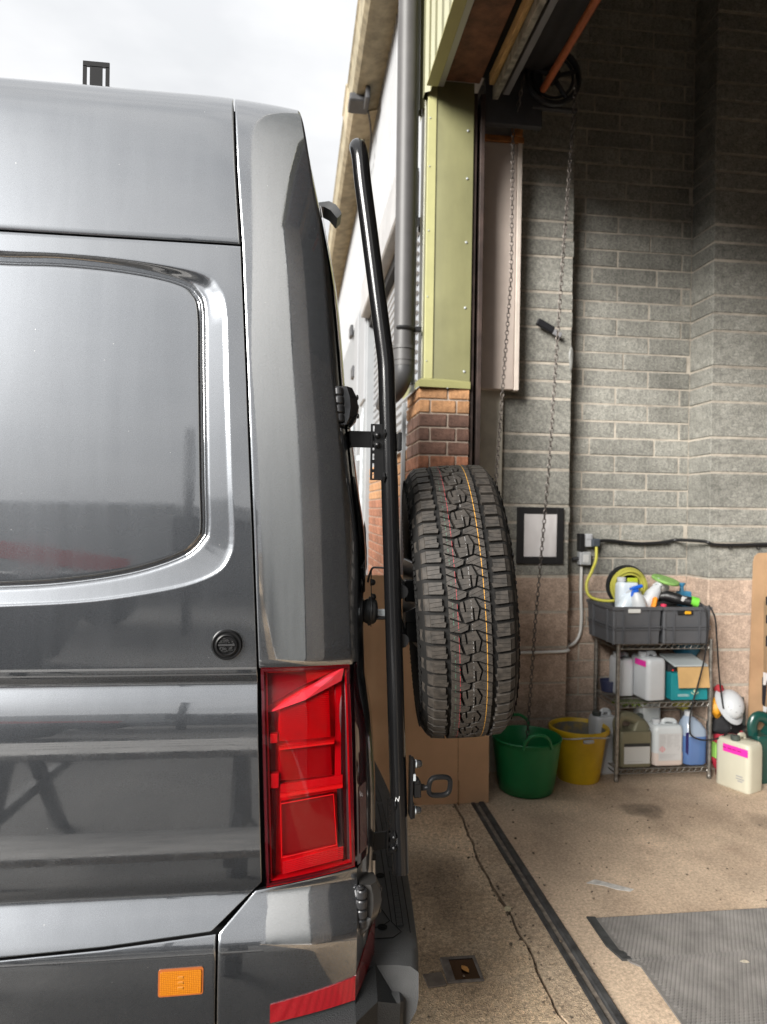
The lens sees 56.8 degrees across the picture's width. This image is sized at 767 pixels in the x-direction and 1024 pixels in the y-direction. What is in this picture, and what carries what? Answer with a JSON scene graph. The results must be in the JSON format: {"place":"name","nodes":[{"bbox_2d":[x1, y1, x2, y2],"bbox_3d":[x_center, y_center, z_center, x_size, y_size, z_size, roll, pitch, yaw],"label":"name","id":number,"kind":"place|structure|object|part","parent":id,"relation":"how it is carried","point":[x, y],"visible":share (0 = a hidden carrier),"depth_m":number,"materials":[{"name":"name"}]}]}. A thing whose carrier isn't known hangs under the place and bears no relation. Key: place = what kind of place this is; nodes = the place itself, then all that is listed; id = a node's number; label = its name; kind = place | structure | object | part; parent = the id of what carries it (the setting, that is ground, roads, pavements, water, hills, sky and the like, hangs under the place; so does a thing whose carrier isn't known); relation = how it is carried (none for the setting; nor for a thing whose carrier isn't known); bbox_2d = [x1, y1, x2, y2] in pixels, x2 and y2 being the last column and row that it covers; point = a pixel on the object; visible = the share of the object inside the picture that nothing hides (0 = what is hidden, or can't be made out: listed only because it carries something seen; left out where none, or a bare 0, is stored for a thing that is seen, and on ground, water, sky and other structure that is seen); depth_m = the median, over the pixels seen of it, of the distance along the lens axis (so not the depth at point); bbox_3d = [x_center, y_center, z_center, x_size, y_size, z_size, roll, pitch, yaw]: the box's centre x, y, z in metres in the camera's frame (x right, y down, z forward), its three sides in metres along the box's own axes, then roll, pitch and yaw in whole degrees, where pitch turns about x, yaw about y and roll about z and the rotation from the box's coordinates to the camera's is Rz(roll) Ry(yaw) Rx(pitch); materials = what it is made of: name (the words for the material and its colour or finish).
{"place":"outdoors","nodes":[
{"label":"outdoors","id":0,"kind":"place"},
{"bbox_2d":[0,0,447,388],"label":"sky","id":1,"kind":"structure","parent":0,"point":[293,54],"materials":[{"name":"white"}]},
{"bbox_2d":[407,804,565,1023],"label":"yard ground","id":2,"kind":"structure","parent":0,"point":[509,990],"depth_m":2.71,"materials":[{"name":"concrete"}]},
{"bbox_2d":[0,60,418,1023],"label":"van","id":3,"kind":"object","parent":2,"relation":"on","point":[194,792],"visible":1,"depth_m":1.56,"materials":[{"name":"paint"}]},
{"bbox_3d":[-0.142,0.033,2.111,0.258,1.958,1.044,1,0,-7],"label":"rear door","id":4,"kind":"part","parent":3,"relation":"part of","materials":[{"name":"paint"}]},
{"bbox_3d":[-0.271,0.028,3.159,0.236,1.958,1.041,1,0,-8],"label":"rear door","id":5,"kind":"part","parent":3,"relation":"part of","materials":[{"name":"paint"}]},
{"bbox_2d":[349,138,452,875],"bbox_3d":[-0.004,-0.015,2.051,0.294,1.797,0.732,1,0,-7],"label":"wheel carrier","id":6,"kind":"object","parent":3,"relation":"attached to","point":[384,439],"visible":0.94,"depth_m":1.72,"materials":[{"name":"black metal"}]},
{"bbox_2d":[402,465,520,737],"bbox_3d":[0.200,0.251,2.062,0.309,0.778,0.774,1,0,1],"label":"spare wheel","id":7,"kind":"object","parent":6,"relation":"hanging from","point":[466,653],"visible":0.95,"depth_m":1.72,"materials":[{"name":"black rubber"}]},
{"bbox_2d":[328,0,421,574],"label":"white building","id":8,"kind":"structure","parent":2,"relation":"on","point":[369,113],"depth_m":6.38,"materials":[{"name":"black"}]},
{"bbox_2d":[376,0,421,410],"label":"downpipe","id":9,"kind":"object","parent":8,"relation":"attached to","point":[406,328],"visible":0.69,"depth_m":3.99,"materials":[{"name":"grey metal"}]},
{"bbox_2d":[364,575,488,805],"bbox_3d":[0.168,0.981,3.905,0.855,1.262,0.099,1,0,-7],"label":"cardboard sheet","id":10,"kind":"object","parent":2,"relation":"on","point":[463,763],"visible":0.26,"depth_m":3.90,"materials":[{"name":"brown cardboard"}]},
{"bbox_2d":[423,972,446,987],"bbox_3d":[0.177,1.612,2.444,0.068,0.006,0.070,1,0,-13],"label":"metal plate","id":11,"kind":"object","parent":2,"relation":"on","point":[435,979],"visible":1,"depth_m":2.44,"materials":[{"name":"grey metal"}]},
{"bbox_2d":[403,0,521,477],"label":"garage building","id":12,"kind":"structure","parent":2,"relation":"on","point":[461,42],"depth_m":4.00,"materials":[{"name":"green metal"}]},
{"bbox_2d":[478,85,523,391],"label":"wall panel","id":13,"kind":"structure","parent":12,"relation":"attached to","point":[497,219],"depth_m":4.30,"materials":[{"name":"white metal"}]},
{"bbox_2d":[484,0,600,129],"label":"door gear","id":14,"kind":"object","parent":12,"relation":"attached to","point":[541,39],"depth_m":3.88,"materials":[{"name":"metal"}]},
{"bbox_2d":[494,73,524,485],"bbox_3d":[0.730,-0.680,4.130,0.219,3.612,0.108,1,0,44],"label":"hand chain","id":15,"kind":"object","parent":14,"relation":"hanging from","point":[511,259],"visible":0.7,"depth_m":4.17,"materials":[{"name":"metal"}]},
{"bbox_2d":[525,78,576,745],"bbox_3d":[0.965,-0.526,4.101,0.238,3.914,0.039,1,0,17],"label":"hand chain","id":16,"kind":"object","parent":14,"relation":"hanging from","point":[555,368],"visible":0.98,"depth_m":4.10,"materials":[{"name":"metal"}]},
{"bbox_2d":[440,955,484,983],"bbox_3d":[0.276,1.614,2.505,0.130,0.007,0.138,1,0,-7],"label":"drain pit","id":17,"kind":"object","parent":2,"relation":"on","point":[454,971],"visible":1,"depth_m":2.50,"materials":[{"name":"brown metal"}]},
{"bbox_2d":[461,965,468,971],"bbox_3d":[0.288,1.611,2.503,0.033,0.004,0.026,1,0,20],"label":"leaf","id":18,"kind":"object","parent":17,"relation":"on","point":[464,968],"visible":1,"depth_m":2.50,"materials":[{"name":"brown plant"}]},
{"bbox_2d":[454,805,557,1014],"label":"floor crack","id":19,"kind":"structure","parent":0,"point":[511,918],"depth_m":2.76,"materials":[{"name":"black concrete"}]},
{"bbox_2d":[412,789,766,1018],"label":"loose grit","id":20,"kind":"object","parent":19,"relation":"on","point":[510,944],"visible":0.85,"depth_m":2.97,"materials":[{"name":"beige gravel"}]},
{"bbox_2d":[455,803,602,1023],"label":"apron strip","id":21,"kind":"object","parent":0,"point":[563,988],"visible":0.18,"depth_m":2.74,"materials":[{"name":"concrete"}]},
{"bbox_2d":[504,906,510,911],"bbox_3d":[0.505,1.613,2.883,0.030,0.005,0.046,1,0,-7],"label":"leaf","id":22,"kind":"object","parent":21,"relation":"on","point":[507,908],"visible":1,"depth_m":2.88,"materials":[{"name":"beige plant"}]},
{"bbox_2d":[485,763,766,1023],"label":"garage floor","id":23,"kind":"structure","parent":0,"point":[708,835],"depth_m":3.41,"materials":[{"name":"concrete"}]},
{"bbox_2d":[492,713,562,798],"bbox_3d":[0.834,1.426,4.143,0.405,0.387,0.425,1,0,-7],"label":"flexible tub","id":24,"kind":"object","parent":23,"relation":"on","point":[524,771],"visible":0.89,"depth_m":4.00,"materials":[{"name":"green plastic"}]},
{"bbox_2d":[471,801,626,1023],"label":"door track","id":25,"kind":"object","parent":23,"relation":"in","point":[607,1011],"depth_m":2.76,"materials":[{"name":"black metal"}]},
{"bbox_2d":[548,717,610,784],"bbox_3d":[1.190,1.464,4.326,0.373,0.318,0.391,1,0,-7],"label":"bucket","id":26,"kind":"object","parent":23,"relation":"on","point":[581,754],"visible":0.91,"depth_m":4.22,"materials":[{"name":"yellow plastic"}]},
{"bbox_2d":[588,708,613,774],"bbox_3d":[1.370,1.430,4.452,0.150,0.399,0.120,1,0,-19],"label":"jerrycan","id":27,"kind":"object","parent":23,"relation":"on","point":[597,719],"visible":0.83,"depth_m":4.40,"materials":[{"name":"grey plastic"}]},
{"bbox_2d":[587,879,633,891],"bbox_3d":[0.985,1.624,3.085,0.195,0.002,0.047,1,0,23],"label":"floor scuff","id":28,"kind":"object","parent":23,"relation":"on","point":[607,884],"visible":1,"depth_m":3.08,"materials":[{"name":"white paint"}]},
{"bbox_2d":[480,0,766,771],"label":"block wall","id":29,"kind":"structure","parent":23,"relation":"on","point":[659,416],"depth_m":4.64,"materials":[{"name":"grey brick"}]},
{"bbox_2d":[516,507,563,563],"bbox_3d":[0.987,0.149,4.473,0.307,0.357,0.008,1,0,-7],"label":"paper notice","id":30,"kind":"object","parent":29,"relation":"attached to","point":[529,532],"visible":0.92,"depth_m":4.47,"materials":[{"name":"white paper"}]},
{"bbox_2d":[536,318,561,337],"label":"security camera","id":31,"kind":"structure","parent":29,"relation":"hanging from","point":[545,325],"depth_m":4.43,"materials":[{"name":"black plastic"}]},
{"bbox_2d":[520,565,582,653],"bbox_3d":[1.038,0.619,4.502,0.597,0.560,0.111,1,0,-20],"label":"white conduit","id":32,"kind":"object","parent":29,"relation":"attached to","point":[580,626],"visible":0.82,"depth_m":4.63,"materials":[{"name":"grey plastic"}]},
{"bbox_2d":[569,346,572,370],"bbox_3d":[1.186,-0.973,4.492,0.031,0.166,0.017,1,0,-7],"label":"plastic scrap","id":33,"kind":"object","parent":29,"relation":"attached to","point":[570,358],"visible":1,"depth_m":4.49,"materials":[{"name":"grey plastic"}]},
{"bbox_2d":[572,533,599,564],"bbox_3d":[1.317,0.243,4.622,0.174,0.205,0.072,1,0,-7],"label":"power socket","id":34,"kind":"object","parent":29,"relation":"attached to","point":[583,542],"visible":1,"depth_m":4.60,"materials":[{"name":"black plastic"}]},
{"bbox_2d":[585,547,614,602],"bbox_3d":[1.406,0.399,4.498,0.222,0.345,0.144,1,0,37],"label":"yellow cable","id":35,"kind":"object","parent":34,"relation":"hanging from","point":[589,577],"visible":0.89,"depth_m":4.51,"materials":[{"name":"yellow plastic"}]},
{"bbox_2d":[600,538,766,546],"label":"black cable","id":36,"kind":"object","parent":29,"relation":"attached to","point":[687,540],"visible":1,"depth_m":4.62,"materials":[{"name":"black plastic"}]},
{"bbox_2d":[593,636,713,781],"bbox_3d":[1.690,1.204,4.478,0.630,0.860,0.345,1,0,-7],"label":"wire shelf","id":37,"kind":"object","parent":23,"relation":"on","point":[617,698],"visible":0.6,"depth_m":4.34,"materials":[{"name":"metal"}]},
{"bbox_2d":[600,678,612,692],"bbox_3d":[1.448,1.111,4.551,0.120,0.070,0.120,1,0,-7],"label":"pot","id":38,"kind":"object","parent":37,"relation":"on","point":[606,685],"visible":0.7,"depth_m":4.51,"materials":[{"name":"blue"}]},
{"bbox_2d":[609,651,632,695],"bbox_3d":[1.504,1.015,4.497,0.105,0.264,0.170,1,0,-7],"label":"jerrycan","id":39,"kind":"object","parent":37,"relation":"on","point":[626,674],"visible":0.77,"depth_m":4.42,"materials":[{"name":"white plastic"}]},
{"bbox_2d":[586,599,662,644],"bbox_3d":[1.495,0.681,4.433,0.313,0.228,0.394,1,0,-7],"label":"crate","id":40,"kind":"object","parent":37,"relation":"on","point":[610,622],"visible":0.97,"depth_m":4.26,"materials":[{"name":"grey plastic"}]},
{"bbox_2d":[606,565,647,602],"bbox_3d":[1.543,0.467,4.475,0.261,0.263,0.091,1,0,-7],"label":"hose reel","id":41,"kind":"object","parent":40,"relation":"in","point":[630,573],"visible":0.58,"depth_m":4.45,"materials":[{"name":"yellow"}]},
{"bbox_2d":[616,586,640,606],"bbox_3d":[1.489,0.559,4.342,0.179,0.214,0.092,1,0,-7],"label":"spray bottle","id":42,"kind":"object","parent":40,"relation":"in","point":[625,600],"visible":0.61,"depth_m":4.31,"materials":[{"name":"white plastic"}]},
{"bbox_2d":[629,584,646,606],"bbox_3d":[1.553,0.548,4.309,0.124,0.217,0.092,1,0,-7],"label":"spray bottle","id":43,"kind":"object","parent":40,"relation":"in","point":[638,599],"visible":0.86,"depth_m":4.28,"materials":[{"name":"white plastic"}]},
{"bbox_2d":[651,597,657,606],"bbox_3d":[1.645,0.555,4.311,0.036,0.079,0.040,1,0,-7],"label":"orange tool","id":44,"kind":"object","parent":40,"relation":"in","point":[654,601],"visible":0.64,"depth_m":4.30,"materials":[{"name":"orange plastic"}]},
{"bbox_2d":[643,578,668,606],"bbox_3d":[1.660,0.522,4.383,0.210,0.232,0.092,1,0,-7],"label":"spray bottle","id":45,"kind":"object","parent":40,"relation":"in","point":[652,591],"visible":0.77,"depth_m":4.35,"materials":[{"name":"grey plastic"}]},
{"bbox_2d":[612,711,650,766],"bbox_3d":[1.520,1.384,4.358,0.242,0.328,0.123,1,0,-7],"label":"oil can","id":46,"kind":"object","parent":37,"relation":"on","point":[635,743],"visible":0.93,"depth_m":4.30,"materials":[{"name":"green"}]},
{"bbox_2d":[612,696,650,706],"bbox_3d":[1.573,1.198,4.497,0.228,0.069,0.090,1,0,-7],"label":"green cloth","id":47,"kind":"object","parent":37,"relation":"on","point":[639,704],"visible":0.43,"depth_m":4.47,"materials":[{"name":"green"}]},
{"bbox_2d":[633,697,660,721],"bbox_3d":[1.688,1.358,4.552,0.140,0.384,0.130,1,0,-7],"label":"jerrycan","id":48,"kind":"object","parent":37,"relation":"on","point":[648,714],"visible":0.13,"depth_m":4.49,"materials":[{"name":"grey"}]},
{"bbox_2d":[631,650,664,700],"bbox_3d":[1.642,1.005,4.413,0.138,0.289,0.200,1,0,-14],"label":"jerrycan","id":49,"kind":"object","parent":37,"relation":"on","point":[648,675],"visible":0.94,"depth_m":4.33,"materials":[{"name":"white plastic"}]},
{"bbox_2d":[647,717,682,765],"bbox_3d":[1.739,1.413,4.394,0.198,0.276,0.139,1,0,-7],"label":"jerrycan","id":50,"kind":"object","parent":37,"relation":"on","point":[666,740],"visible":0.96,"depth_m":4.33,"materials":[{"name":"white plastic"}]},
{"bbox_2d":[671,700,691,710],"bbox_3d":[1.924,1.232,4.581,0.109,0.107,0.108,1,0,-40],"label":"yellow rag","id":51,"kind":"object","parent":37,"relation":"on","point":[681,708],"visible":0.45,"depth_m":4.55,"materials":[{"name":"yellow"}]},
{"bbox_2d":[659,653,709,699],"bbox_3d":[1.867,1.027,4.446,0.238,0.252,0.251,1,0,-7],"label":"storage box","id":52,"kind":"object","parent":37,"relation":"on","point":[682,672],"visible":0.91,"depth_m":4.35,"materials":[{"name":"teal"}]},
{"bbox_2d":[657,601,712,643],"bbox_3d":[1.816,0.687,4.479,0.316,0.226,0.402,1,0,-7],"label":"crate","id":53,"kind":"object","parent":37,"relation":"on","point":[682,624],"visible":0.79,"depth_m":4.30,"materials":[{"name":"black plastic"}]},
{"bbox_2d":[651,574,699,606],"bbox_3d":[1.802,0.487,4.410,0.288,0.188,0.170,1,0,17],"label":"polisher","id":54,"kind":"object","parent":53,"relation":"in","point":[666,595],"visible":0.82,"depth_m":4.35,"materials":[{"name":"grey plastic"}]},
{"bbox_2d":[689,602,731,740],"bbox_3d":[1.990,0.963,4.307,0.268,0.838,0.094,1,0,10],"label":"thin cable","id":55,"kind":"object","parent":54,"relation":"hanging from","point":[726,733],"visible":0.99,"depth_m":4.29,"materials":[{"name":"black plastic"}]},
{"bbox_2d":[670,643,701,655],"bbox_3d":[1.971,0.888,4.625,0.201,0.100,0.201,1,0,-7],"label":"bowl","id":56,"kind":"object","parent":37,"relation":"on","point":[695,652],"visible":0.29,"depth_m":4.55,"materials":[{"name":"blue plastic"}]},
{"bbox_2d":[678,709,706,764],"bbox_3d":[1.919,1.395,4.420,0.155,0.318,0.135,1,0,-7],"label":"screenwash bottle","id":57,"kind":"object","parent":37,"relation":"on","point":[694,751],"visible":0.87,"depth_m":4.36,"materials":[{"name":"blue plastic"}]},
{"bbox_2d":[712,697,721,717],"bbox_3d":[2.072,1.220,4.417,0.088,0.130,0.082,1,0,-7],"label":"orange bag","id":58,"kind":"object","parent":37,"relation":"hanging from","point":[716,712],"visible":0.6,"depth_m":4.39,"materials":[{"name":"orange plastic"}]},
{"bbox_2d":[586,908,766,1023],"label":"floor mat","id":59,"kind":"object","parent":23,"relation":"on","point":[694,968],"visible":1,"depth_m":2.58,"materials":[{"name":"rubber"}]},
{"bbox_2d":[711,730,742,773],"bbox_3d":[2.161,1.494,4.427,0.310,0.290,0.143,1,0,-7],"label":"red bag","id":60,"kind":"object","parent":23,"relation":"on","point":[714,761],"visible":0.14,"depth_m":4.40,"materials":[{"name":"red fabric"}]},
{"bbox_2d":[712,741,716,757],"bbox_3d":[2.040,1.465,4.370,0.020,0.090,0.050,1,0,-7],"label":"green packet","id":61,"kind":"object","parent":60,"relation":"on","point":[714,749],"visible":0.78,"depth_m":4.36,"materials":[{"name":"green plastic"}]},
{"bbox_2d":[706,715,746,734],"bbox_3d":[2.147,1.335,4.447,0.216,0.176,0.149,1,0,-30],"label":"dark bag","id":62,"kind":"object","parent":60,"relation":"on","point":[720,725],"visible":0.41,"depth_m":4.40,"materials":[{"name":"black fabric"}]},
{"bbox_2d":[715,689,744,724],"bbox_3d":[2.138,1.199,4.388,0.202,0.190,0.192,1,0,-7],"label":"hard hat","id":63,"kind":"object","parent":62,"relation":"on","point":[734,705],"visible":0.95,"depth_m":4.32,"materials":[{"name":"white plastic"}]},
{"bbox_2d":[713,684,724,691],"bbox_3d":[2.102,1.105,4.442,0.060,0.055,0.064,1,0,-7],"label":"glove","id":64,"kind":"object","parent":63,"relation":"on","point":[717,687],"visible":0.74,"depth_m":4.43,"materials":[{"name":"red"}]},
{"bbox_2d":[716,732,761,793],"bbox_3d":[2.121,1.480,4.233,0.154,0.324,0.220,1,0,-31],"label":"jerrycan","id":65,"kind":"object","parent":23,"relation":"on","point":[739,763],"visible":1,"depth_m":4.17,"materials":[{"name":"beige plastic"}]},
{"bbox_2d":[741,696,745,732],"bbox_3d":[2.241,1.403,4.460,0.060,0.480,0.060,1,0,-7],"label":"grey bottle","id":66,"kind":"object","parent":23,"relation":"on","point":[744,719],"visible":0.16,"depth_m":4.43,"materials":[{"name":"grey plastic"}]},
{"bbox_2d":[746,711,766,783],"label":"oil can","id":67,"kind":"object","parent":23,"relation":"on","point":[753,732],"visible":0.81,"depth_m":4.32,"materials":[{"name":"green plastic"}]},
{"bbox_2d":[748,553,766,729],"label":"foam board","id":68,"kind":"object","parent":23,"relation":"on","point":[757,699],"visible":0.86,"depth_m":4.47,"materials":[{"name":"beige"}]},
{"bbox_3d":[1.500,0.682,4.439,0.214,0.185,0.289,1,0,-7],"label":"filling cloth","id":69,"kind":"object","parent":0,"visible":0},
{"bbox_2d":[615,577,637,606],"bbox_3d":[1.507,0.530,4.394,0.130,0.253,0.100,1,0,-7],"label":"bottle","id":70,"kind":"object","parent":69,"relation":"on","point":[622,584],"visible":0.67,"depth_m":4.36,"materials":[{"name":"white plastic"}]},
{"bbox_3d":[1.822,0.688,4.471,0.211,0.211,0.267,1,0,-7],"label":"filling cloth","id":71,"kind":"object","parent":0,"visible":0},
{"bbox_2d":[676,582,691,606],"bbox_3d":[1.905,0.528,4.504,0.082,0.159,0.062,1,0,-7],"label":"spray bottle","id":72,"kind":"object","parent":71,"relation":"on","point":[681,591],"visible":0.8,"depth_m":4.48,"materials":[{"name":"blue plastic"}]}
]}

